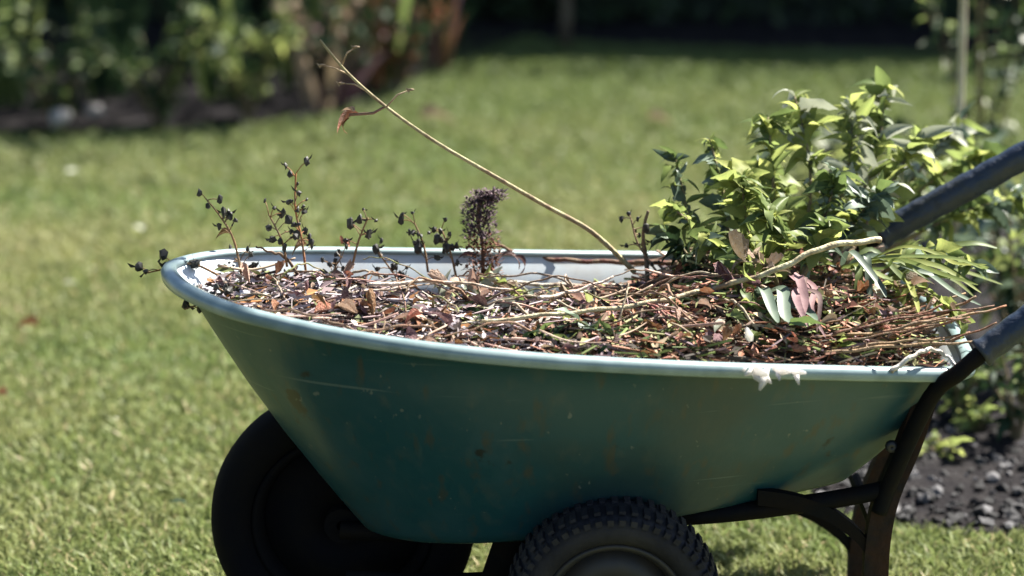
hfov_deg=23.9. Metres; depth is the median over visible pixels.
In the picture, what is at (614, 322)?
dry stalk
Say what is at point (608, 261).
stalk
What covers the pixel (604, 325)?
fallen sprig
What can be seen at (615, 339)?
dry leaf
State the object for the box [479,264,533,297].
fallen sprig
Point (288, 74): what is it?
strap leaved plant
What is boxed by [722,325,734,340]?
dry leaf
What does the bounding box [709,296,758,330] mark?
dry stalk
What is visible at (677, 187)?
leafy branch
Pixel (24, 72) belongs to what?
edging plant
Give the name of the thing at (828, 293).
dry leaf
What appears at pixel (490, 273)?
dry stalk
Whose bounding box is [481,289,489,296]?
dry leaf
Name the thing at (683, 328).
twig
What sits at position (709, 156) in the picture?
leafy branch
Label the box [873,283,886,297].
green leaf
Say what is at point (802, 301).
dark leaves
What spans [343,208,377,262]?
seed head
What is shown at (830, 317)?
fallen leaf
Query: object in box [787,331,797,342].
dry leaf
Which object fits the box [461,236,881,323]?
stalk
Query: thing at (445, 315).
fallen sprig
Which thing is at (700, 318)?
dry leaf
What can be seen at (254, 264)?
seed head
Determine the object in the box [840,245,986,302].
strap leaves
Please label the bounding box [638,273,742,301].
dry stalk
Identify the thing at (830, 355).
dry leaf
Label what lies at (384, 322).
dry stalk
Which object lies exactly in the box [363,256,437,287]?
dry stalk
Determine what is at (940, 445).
seedling
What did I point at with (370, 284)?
straw
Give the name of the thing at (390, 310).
dry leaf
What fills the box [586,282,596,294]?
dry stalk
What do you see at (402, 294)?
dry stalk
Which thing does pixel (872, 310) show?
fallen sprig
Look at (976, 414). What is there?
plant
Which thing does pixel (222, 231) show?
fallen leaf
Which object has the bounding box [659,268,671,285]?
dry leaf
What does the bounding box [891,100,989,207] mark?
leafy branch
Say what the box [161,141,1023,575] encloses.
wheelbarrow
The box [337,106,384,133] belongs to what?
withered leaf
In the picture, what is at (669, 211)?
leafy branch
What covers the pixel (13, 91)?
strap leaved plant
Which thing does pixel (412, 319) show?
dry leaf
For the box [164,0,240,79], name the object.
strap leaved plant
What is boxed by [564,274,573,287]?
dry stalk
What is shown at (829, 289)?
twig
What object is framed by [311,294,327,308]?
fallen leaf
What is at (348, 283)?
dry leaf
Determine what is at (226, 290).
seed head
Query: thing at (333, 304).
dry leaf
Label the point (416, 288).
dry stalk
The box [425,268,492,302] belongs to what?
fallen sprig
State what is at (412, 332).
dry leaf
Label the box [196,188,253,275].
seed head
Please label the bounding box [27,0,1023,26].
hedge
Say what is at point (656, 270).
twig
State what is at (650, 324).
dry leaf
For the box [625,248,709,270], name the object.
dry stalk
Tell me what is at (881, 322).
red stalk
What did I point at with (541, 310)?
dry leaf
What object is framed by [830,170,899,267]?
leafy branch
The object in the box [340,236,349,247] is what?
fallen leaf
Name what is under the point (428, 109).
lawn leaf
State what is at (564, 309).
fallen leaf
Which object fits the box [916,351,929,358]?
dry leaf
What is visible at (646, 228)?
seed head
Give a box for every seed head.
[127,248,219,276]
[182,283,239,313]
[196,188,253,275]
[228,242,265,271]
[263,198,299,266]
[281,155,314,270]
[319,243,347,276]
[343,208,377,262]
[372,236,410,281]
[394,209,443,271]
[427,217,462,276]
[619,210,660,275]
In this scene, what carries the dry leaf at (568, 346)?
on the garden clippings
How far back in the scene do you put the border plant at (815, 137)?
5.01 m
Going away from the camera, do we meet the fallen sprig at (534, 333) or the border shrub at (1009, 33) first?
the fallen sprig at (534, 333)
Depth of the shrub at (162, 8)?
8.45 m
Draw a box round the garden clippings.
[195,248,949,366]
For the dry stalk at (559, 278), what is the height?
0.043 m
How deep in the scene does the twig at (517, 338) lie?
3.22 m
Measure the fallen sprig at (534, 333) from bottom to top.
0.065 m
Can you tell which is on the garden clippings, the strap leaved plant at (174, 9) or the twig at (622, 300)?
the twig at (622, 300)
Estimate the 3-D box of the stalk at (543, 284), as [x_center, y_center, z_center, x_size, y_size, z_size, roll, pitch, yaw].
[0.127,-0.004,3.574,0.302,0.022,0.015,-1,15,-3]
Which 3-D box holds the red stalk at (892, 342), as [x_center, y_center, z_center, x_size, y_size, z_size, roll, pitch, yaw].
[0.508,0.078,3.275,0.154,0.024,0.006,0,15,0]
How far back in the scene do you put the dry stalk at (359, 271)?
3.44 m
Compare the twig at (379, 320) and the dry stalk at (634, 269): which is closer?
the twig at (379, 320)
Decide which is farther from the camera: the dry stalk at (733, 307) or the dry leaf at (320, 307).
the dry stalk at (733, 307)
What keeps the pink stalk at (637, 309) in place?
on the garden clippings
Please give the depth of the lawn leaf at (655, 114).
7.18 m
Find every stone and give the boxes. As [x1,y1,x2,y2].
[50,109,71,129]
[83,104,104,118]
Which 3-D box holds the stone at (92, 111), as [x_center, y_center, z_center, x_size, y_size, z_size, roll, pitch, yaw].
[-1.258,-0.531,7.269,0.067,0.046,0.061,0,15,0]
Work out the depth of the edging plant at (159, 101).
7.23 m
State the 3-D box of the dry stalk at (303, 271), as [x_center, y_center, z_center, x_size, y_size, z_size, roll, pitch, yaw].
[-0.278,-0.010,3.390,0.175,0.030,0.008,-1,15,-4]
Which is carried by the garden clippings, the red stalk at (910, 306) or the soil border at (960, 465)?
the red stalk at (910, 306)
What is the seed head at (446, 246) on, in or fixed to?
on the garden clippings
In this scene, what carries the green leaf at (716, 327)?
on the garden clippings
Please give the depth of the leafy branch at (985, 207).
3.88 m
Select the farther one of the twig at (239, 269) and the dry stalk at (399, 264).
the dry stalk at (399, 264)
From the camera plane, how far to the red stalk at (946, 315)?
3.34 m
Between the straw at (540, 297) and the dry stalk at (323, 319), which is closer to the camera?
the dry stalk at (323, 319)
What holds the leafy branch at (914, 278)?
on the garden clippings
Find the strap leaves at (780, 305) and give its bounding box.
[737,285,817,332]
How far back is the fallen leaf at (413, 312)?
3.25 m
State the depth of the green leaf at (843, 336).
3.27 m
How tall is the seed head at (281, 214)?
0.098 m
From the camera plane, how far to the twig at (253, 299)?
3.26 m
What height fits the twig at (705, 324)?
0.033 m
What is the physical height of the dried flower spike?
0.147 m
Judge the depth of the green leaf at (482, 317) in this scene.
3.26 m
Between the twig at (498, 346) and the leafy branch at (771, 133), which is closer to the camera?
the twig at (498, 346)
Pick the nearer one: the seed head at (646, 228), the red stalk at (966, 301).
the red stalk at (966, 301)
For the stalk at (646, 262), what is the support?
on the garden clippings
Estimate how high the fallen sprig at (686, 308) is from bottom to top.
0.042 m
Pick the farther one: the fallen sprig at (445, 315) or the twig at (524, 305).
the twig at (524, 305)
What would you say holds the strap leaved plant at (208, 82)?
on the border at (763, 32)
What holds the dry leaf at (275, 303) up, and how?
on the garden clippings
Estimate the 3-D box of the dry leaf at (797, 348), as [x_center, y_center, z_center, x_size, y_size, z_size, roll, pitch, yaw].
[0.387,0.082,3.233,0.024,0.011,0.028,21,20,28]
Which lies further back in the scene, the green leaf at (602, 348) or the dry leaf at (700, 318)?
the dry leaf at (700, 318)
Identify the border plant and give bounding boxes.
[799,105,950,284]
[937,365,999,418]
[947,175,1023,377]
[970,340,1023,442]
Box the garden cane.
[951,0,966,324]
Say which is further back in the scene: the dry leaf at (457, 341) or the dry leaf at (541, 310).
the dry leaf at (541, 310)
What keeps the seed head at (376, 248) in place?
on the garden clippings
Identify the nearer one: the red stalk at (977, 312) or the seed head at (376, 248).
the red stalk at (977, 312)
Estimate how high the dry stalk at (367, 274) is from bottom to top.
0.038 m
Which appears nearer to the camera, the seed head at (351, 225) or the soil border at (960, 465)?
the seed head at (351, 225)
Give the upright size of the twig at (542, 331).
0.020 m
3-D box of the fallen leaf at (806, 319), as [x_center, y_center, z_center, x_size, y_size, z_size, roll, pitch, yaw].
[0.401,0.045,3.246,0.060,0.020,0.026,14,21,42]
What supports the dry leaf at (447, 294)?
on the garden clippings
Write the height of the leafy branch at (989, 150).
0.157 m
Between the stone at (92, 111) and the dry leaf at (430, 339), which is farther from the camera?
the stone at (92, 111)
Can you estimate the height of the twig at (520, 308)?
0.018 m
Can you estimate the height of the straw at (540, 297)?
0.021 m
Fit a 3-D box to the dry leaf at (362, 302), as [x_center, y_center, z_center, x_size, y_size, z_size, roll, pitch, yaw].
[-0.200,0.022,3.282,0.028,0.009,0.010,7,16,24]
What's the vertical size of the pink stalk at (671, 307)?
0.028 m
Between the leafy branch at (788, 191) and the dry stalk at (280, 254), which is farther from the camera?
the leafy branch at (788, 191)
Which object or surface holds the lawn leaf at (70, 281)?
on the lawn at (338, 242)
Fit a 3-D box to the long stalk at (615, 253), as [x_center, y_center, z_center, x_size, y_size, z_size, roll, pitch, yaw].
[-0.040,-0.178,3.418,0.467,0.365,0.037,-4,15,-14]
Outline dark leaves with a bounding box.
[789,272,825,336]
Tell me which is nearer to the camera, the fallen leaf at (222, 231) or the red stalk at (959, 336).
the red stalk at (959, 336)
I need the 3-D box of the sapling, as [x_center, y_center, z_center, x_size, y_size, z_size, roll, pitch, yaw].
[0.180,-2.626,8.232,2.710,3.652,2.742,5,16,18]
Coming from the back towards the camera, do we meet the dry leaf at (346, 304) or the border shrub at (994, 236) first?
the border shrub at (994, 236)
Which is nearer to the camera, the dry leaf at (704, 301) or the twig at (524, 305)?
the dry leaf at (704, 301)
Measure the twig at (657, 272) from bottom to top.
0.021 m
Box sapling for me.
[559,0,571,47]
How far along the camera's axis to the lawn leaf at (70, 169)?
6.49 m
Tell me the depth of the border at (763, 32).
8.78 m
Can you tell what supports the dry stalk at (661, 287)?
on the garden clippings
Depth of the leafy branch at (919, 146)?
3.67 m
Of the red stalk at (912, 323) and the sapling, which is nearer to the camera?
the red stalk at (912, 323)
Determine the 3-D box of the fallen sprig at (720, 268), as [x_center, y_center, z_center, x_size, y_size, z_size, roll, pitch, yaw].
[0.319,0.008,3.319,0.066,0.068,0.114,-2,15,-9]
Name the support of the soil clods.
on the soil border at (960, 465)
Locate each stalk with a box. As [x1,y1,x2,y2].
[251,270,360,285]
[255,246,298,273]
[262,309,357,330]
[272,263,326,285]
[272,277,289,304]
[281,298,387,304]
[317,39,635,273]
[350,269,391,287]
[357,272,461,298]
[362,324,463,338]
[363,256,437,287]
[365,270,379,287]
[378,312,385,333]
[396,274,406,312]
[405,277,471,300]
[405,285,435,294]
[419,321,532,338]
[432,295,458,312]
[451,271,480,294]
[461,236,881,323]
[463,272,584,295]
[473,275,603,304]
[477,272,503,276]
[477,295,576,309]
[488,285,526,299]
[498,244,677,265]
[507,280,624,287]
[511,286,611,302]
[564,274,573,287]
[567,283,633,290]
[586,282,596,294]
[598,288,698,328]
[598,308,725,328]
[614,269,678,279]
[615,283,628,326]
[622,275,688,298]
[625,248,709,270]
[628,287,716,301]
[634,307,657,323]
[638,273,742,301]
[639,299,670,319]
[641,210,649,285]
[642,316,697,323]
[643,298,667,325]
[650,284,679,298]
[652,271,774,295]
[654,303,721,332]
[660,307,720,334]
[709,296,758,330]
[724,301,767,316]
[823,341,970,354]
[831,317,961,346]
[832,305,994,333]
[833,313,930,335]
[843,319,956,341]
[845,312,973,336]
[845,337,944,349]
[859,304,942,332]
[875,305,1006,329]
[881,316,969,332]
[892,322,996,357]
[897,292,965,312]
[907,314,948,323]
[910,309,979,321]
[912,331,969,341]
[917,295,976,318]
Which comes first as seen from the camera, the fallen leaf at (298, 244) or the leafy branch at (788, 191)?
the fallen leaf at (298, 244)
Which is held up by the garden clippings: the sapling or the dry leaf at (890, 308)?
the dry leaf at (890, 308)
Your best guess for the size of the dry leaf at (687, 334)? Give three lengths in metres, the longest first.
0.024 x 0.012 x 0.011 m
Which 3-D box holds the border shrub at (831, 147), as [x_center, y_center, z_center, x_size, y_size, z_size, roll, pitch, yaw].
[0.695,-0.199,5.446,0.391,0.351,0.519,3,15,11]
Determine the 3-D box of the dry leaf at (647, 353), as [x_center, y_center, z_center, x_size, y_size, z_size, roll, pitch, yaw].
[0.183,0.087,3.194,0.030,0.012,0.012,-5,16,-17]
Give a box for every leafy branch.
[645,223,710,274]
[649,195,729,263]
[653,145,709,263]
[686,221,764,291]
[692,132,733,239]
[706,157,773,266]
[716,229,791,287]
[738,108,806,243]
[739,189,806,282]
[746,144,823,230]
[772,89,848,229]
[784,212,850,278]
[791,162,866,274]
[818,92,884,221]
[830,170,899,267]
[833,65,913,257]
[840,124,955,266]
[878,238,998,278]
[883,271,975,338]
[884,185,1023,250]
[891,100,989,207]
[892,141,1007,233]
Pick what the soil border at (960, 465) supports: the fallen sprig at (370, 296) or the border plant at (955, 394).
the border plant at (955, 394)
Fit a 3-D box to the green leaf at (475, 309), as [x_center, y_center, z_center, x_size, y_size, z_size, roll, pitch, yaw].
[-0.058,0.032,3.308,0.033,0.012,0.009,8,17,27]
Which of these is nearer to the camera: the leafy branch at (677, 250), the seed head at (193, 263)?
the seed head at (193, 263)
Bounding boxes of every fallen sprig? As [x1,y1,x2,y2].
[303,287,383,320]
[391,304,453,329]
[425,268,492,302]
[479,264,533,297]
[516,322,575,349]
[537,283,598,306]
[559,313,632,342]
[652,297,707,320]
[713,261,774,324]
[848,293,904,339]
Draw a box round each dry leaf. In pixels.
[215,276,223,286]
[240,262,249,282]
[272,299,278,313]
[275,260,284,273]
[287,291,302,300]
[304,279,308,290]
[314,301,331,312]
[331,300,335,308]
[337,298,357,312]
[342,258,354,274]
[343,271,353,277]
[346,277,352,289]
[355,299,370,305]
[384,307,394,313]
[403,316,416,323]
[405,326,418,339]
[425,337,437,342]
[444,291,451,298]
[455,339,464,345]
[468,294,487,306]
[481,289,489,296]
[536,336,541,347]
[537,308,545,312]
[562,344,579,349]
[571,288,585,300]
[576,332,582,343]
[612,334,619,342]
[640,350,654,357]
[641,319,659,327]
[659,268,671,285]
[669,331,678,337]
[673,262,687,274]
[675,307,681,320]
[681,332,691,338]
[697,286,713,295]
[697,316,705,322]
[698,298,710,308]
[713,333,725,341]
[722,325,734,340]
[733,324,741,336]
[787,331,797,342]
[791,344,810,351]
[823,288,833,296]
[826,346,844,361]
[857,280,868,291]
[885,305,902,311]
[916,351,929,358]
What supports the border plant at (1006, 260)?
on the soil border at (960, 465)
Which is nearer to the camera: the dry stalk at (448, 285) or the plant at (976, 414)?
the dry stalk at (448, 285)
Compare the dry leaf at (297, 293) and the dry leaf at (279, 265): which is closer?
the dry leaf at (297, 293)
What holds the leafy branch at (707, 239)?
on the garden clippings
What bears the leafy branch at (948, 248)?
on the garden clippings
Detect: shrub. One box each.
[147,0,195,36]
[732,116,913,247]
[901,124,1023,327]
[913,0,1023,192]
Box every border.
[0,12,1023,134]
[806,212,1023,536]
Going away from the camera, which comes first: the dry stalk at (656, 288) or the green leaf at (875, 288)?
the dry stalk at (656, 288)
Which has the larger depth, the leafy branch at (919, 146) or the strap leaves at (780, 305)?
the leafy branch at (919, 146)
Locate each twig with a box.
[206,278,276,300]
[217,257,295,270]
[233,299,280,302]
[240,293,270,297]
[278,313,340,316]
[309,278,377,282]
[312,317,345,320]
[350,312,397,326]
[394,284,433,290]
[415,324,447,339]
[466,339,480,346]
[484,343,516,350]
[491,337,550,343]
[499,301,538,310]
[515,303,551,318]
[539,329,608,343]
[559,287,630,299]
[610,284,652,305]
[617,312,660,336]
[640,265,674,277]
[645,268,713,278]
[648,321,724,327]
[670,322,692,335]
[788,287,854,295]
[889,347,955,372]
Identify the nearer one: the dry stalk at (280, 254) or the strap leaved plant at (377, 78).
the dry stalk at (280, 254)
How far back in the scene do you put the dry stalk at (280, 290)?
3.30 m
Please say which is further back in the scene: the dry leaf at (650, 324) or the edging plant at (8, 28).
the edging plant at (8, 28)
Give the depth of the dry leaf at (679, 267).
3.51 m
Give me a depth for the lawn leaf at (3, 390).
4.57 m
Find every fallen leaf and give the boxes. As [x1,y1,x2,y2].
[215,228,228,239]
[292,239,305,254]
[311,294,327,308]
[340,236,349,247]
[404,308,420,323]
[554,307,579,319]
[789,316,826,325]
[816,313,836,326]
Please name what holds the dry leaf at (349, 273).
on the garden clippings
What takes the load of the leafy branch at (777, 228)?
on the garden clippings
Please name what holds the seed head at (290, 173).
on the garden clippings
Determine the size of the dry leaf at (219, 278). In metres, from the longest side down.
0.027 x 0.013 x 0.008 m
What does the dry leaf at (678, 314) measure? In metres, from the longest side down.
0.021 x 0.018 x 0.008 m
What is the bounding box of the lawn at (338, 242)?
[0,40,1023,575]
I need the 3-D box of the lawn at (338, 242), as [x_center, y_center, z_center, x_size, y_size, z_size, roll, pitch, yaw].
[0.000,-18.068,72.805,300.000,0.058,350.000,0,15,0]
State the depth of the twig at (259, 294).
3.29 m
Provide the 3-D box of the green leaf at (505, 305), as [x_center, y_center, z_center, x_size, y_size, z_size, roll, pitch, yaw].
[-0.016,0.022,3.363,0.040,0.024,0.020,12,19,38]
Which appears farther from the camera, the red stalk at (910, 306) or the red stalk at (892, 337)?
the red stalk at (910, 306)
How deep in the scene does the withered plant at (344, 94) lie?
7.50 m
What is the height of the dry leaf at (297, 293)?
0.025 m
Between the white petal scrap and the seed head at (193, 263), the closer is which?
the white petal scrap
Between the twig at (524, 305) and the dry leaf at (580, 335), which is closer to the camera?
the dry leaf at (580, 335)
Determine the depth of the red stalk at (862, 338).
3.25 m
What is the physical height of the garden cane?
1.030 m
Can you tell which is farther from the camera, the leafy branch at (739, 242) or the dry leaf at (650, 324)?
the leafy branch at (739, 242)
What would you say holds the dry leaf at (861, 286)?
on the garden clippings
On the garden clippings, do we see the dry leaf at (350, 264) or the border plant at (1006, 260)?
the dry leaf at (350, 264)
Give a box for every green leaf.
[464,307,480,315]
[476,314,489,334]
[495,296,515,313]
[598,345,606,353]
[714,319,724,331]
[726,308,745,319]
[830,334,848,343]
[846,296,866,299]
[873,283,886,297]
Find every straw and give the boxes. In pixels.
[277,285,404,293]
[367,279,510,290]
[537,276,613,300]
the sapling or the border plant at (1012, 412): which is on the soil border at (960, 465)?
the border plant at (1012, 412)
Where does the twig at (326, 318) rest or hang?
on the garden clippings
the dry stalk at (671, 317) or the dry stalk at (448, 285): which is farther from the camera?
the dry stalk at (448, 285)
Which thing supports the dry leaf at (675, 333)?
on the garden clippings
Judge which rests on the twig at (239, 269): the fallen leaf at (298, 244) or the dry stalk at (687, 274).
the fallen leaf at (298, 244)
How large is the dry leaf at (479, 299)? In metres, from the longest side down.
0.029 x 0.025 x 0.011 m
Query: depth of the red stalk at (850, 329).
3.24 m
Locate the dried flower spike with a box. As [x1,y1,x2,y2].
[455,187,525,283]
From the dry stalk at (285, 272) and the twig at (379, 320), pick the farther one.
the dry stalk at (285, 272)
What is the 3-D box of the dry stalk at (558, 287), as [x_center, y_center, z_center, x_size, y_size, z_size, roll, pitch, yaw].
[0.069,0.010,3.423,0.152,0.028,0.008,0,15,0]
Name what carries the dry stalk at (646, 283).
on the garden clippings
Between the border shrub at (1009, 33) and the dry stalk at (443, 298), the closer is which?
the dry stalk at (443, 298)
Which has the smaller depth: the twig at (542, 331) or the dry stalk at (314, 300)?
the twig at (542, 331)
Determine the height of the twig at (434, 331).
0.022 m
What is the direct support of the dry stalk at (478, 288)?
on the garden clippings
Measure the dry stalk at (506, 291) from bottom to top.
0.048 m
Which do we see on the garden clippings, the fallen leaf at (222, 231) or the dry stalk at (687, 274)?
the dry stalk at (687, 274)
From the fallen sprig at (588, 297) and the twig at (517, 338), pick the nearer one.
the twig at (517, 338)
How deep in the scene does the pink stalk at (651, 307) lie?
3.29 m
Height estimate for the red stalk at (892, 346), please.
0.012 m
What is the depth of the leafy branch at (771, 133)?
3.60 m
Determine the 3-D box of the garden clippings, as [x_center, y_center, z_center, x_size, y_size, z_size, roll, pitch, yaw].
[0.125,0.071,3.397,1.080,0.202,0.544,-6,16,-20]
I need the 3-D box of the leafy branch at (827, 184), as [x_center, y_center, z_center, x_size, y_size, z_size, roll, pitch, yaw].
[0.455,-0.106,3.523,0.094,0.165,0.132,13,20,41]
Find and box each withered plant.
[293,36,388,111]
[406,0,475,70]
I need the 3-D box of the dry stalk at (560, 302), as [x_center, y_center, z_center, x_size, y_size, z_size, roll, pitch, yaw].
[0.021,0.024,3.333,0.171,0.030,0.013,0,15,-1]
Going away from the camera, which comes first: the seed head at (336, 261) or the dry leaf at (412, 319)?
the dry leaf at (412, 319)
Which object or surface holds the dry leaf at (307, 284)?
on the garden clippings
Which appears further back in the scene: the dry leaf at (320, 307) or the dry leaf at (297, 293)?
the dry leaf at (297, 293)
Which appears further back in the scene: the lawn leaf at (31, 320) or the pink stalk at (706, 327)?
the lawn leaf at (31, 320)
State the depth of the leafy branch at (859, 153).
3.68 m
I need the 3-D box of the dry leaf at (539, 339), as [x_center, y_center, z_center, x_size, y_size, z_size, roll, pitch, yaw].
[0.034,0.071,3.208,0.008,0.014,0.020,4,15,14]
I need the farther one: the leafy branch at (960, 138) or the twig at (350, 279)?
the leafy branch at (960, 138)
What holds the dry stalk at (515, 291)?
on the garden clippings
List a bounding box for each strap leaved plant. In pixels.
[0,0,44,106]
[65,0,148,98]
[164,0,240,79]
[192,0,247,101]
[267,0,341,92]
[341,0,410,89]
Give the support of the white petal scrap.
attached to the wheelbarrow
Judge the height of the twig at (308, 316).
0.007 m
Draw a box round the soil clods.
[811,221,1023,528]
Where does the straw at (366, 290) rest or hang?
on the garden clippings
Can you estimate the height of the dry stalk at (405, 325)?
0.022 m
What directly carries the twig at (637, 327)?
on the garden clippings
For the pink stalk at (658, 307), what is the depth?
3.29 m
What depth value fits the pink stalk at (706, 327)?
3.26 m
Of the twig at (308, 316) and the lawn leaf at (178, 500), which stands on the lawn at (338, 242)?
the lawn leaf at (178, 500)
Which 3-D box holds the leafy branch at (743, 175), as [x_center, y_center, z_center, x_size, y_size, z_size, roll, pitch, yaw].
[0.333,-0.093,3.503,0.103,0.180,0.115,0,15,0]
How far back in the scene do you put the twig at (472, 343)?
3.21 m
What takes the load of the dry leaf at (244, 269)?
on the garden clippings
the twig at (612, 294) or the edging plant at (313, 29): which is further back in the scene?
the edging plant at (313, 29)
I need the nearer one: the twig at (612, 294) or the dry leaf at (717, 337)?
the dry leaf at (717, 337)
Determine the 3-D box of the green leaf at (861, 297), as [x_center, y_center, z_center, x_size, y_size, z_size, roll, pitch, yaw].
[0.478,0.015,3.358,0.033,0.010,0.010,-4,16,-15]
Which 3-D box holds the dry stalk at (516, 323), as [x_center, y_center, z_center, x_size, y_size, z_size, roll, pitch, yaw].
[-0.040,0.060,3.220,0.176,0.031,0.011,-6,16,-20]
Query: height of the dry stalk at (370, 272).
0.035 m
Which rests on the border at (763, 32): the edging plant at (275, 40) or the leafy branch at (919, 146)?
the edging plant at (275, 40)
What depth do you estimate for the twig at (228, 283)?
3.33 m
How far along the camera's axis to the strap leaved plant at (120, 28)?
7.66 m
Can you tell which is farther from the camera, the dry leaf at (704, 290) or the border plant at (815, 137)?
the border plant at (815, 137)
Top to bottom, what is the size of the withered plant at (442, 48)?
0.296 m
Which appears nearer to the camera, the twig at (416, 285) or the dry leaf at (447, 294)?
the dry leaf at (447, 294)
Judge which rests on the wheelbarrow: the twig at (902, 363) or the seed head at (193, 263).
the twig at (902, 363)
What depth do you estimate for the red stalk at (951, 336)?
3.37 m
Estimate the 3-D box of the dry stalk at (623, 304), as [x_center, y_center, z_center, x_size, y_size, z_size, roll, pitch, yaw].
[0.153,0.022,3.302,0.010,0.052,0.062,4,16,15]
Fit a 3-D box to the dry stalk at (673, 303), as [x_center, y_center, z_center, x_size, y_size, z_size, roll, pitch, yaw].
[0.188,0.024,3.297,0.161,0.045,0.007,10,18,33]
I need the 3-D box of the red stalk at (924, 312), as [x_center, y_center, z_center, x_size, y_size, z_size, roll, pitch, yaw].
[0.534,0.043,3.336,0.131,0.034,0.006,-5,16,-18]
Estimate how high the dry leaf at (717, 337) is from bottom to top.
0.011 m
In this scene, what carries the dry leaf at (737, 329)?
on the garden clippings
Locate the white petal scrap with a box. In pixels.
[742,327,805,390]
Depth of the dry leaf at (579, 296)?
3.39 m
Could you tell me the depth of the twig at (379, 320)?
3.23 m
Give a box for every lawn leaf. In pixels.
[0,387,6,395]
[13,315,38,329]
[63,279,77,283]
[66,168,76,171]
[168,498,185,501]
[421,103,455,123]
[648,109,674,126]
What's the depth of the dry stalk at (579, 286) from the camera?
3.46 m
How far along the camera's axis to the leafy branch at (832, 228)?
3.42 m
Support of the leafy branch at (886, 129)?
on the garden clippings
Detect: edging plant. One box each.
[0,1,122,119]
[0,2,40,92]
[69,0,234,125]
[184,0,302,120]
[263,0,405,103]
[344,0,449,88]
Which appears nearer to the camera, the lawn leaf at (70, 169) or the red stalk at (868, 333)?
the red stalk at (868, 333)
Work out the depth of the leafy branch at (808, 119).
3.65 m
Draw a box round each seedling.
[919,430,971,460]
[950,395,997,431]
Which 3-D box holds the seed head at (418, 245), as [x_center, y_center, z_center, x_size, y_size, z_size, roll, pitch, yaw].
[-0.134,-0.070,3.501,0.069,0.098,0.029,7,17,25]
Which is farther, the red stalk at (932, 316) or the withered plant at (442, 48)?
the withered plant at (442, 48)
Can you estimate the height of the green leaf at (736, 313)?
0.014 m
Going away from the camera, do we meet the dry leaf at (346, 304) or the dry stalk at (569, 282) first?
the dry leaf at (346, 304)

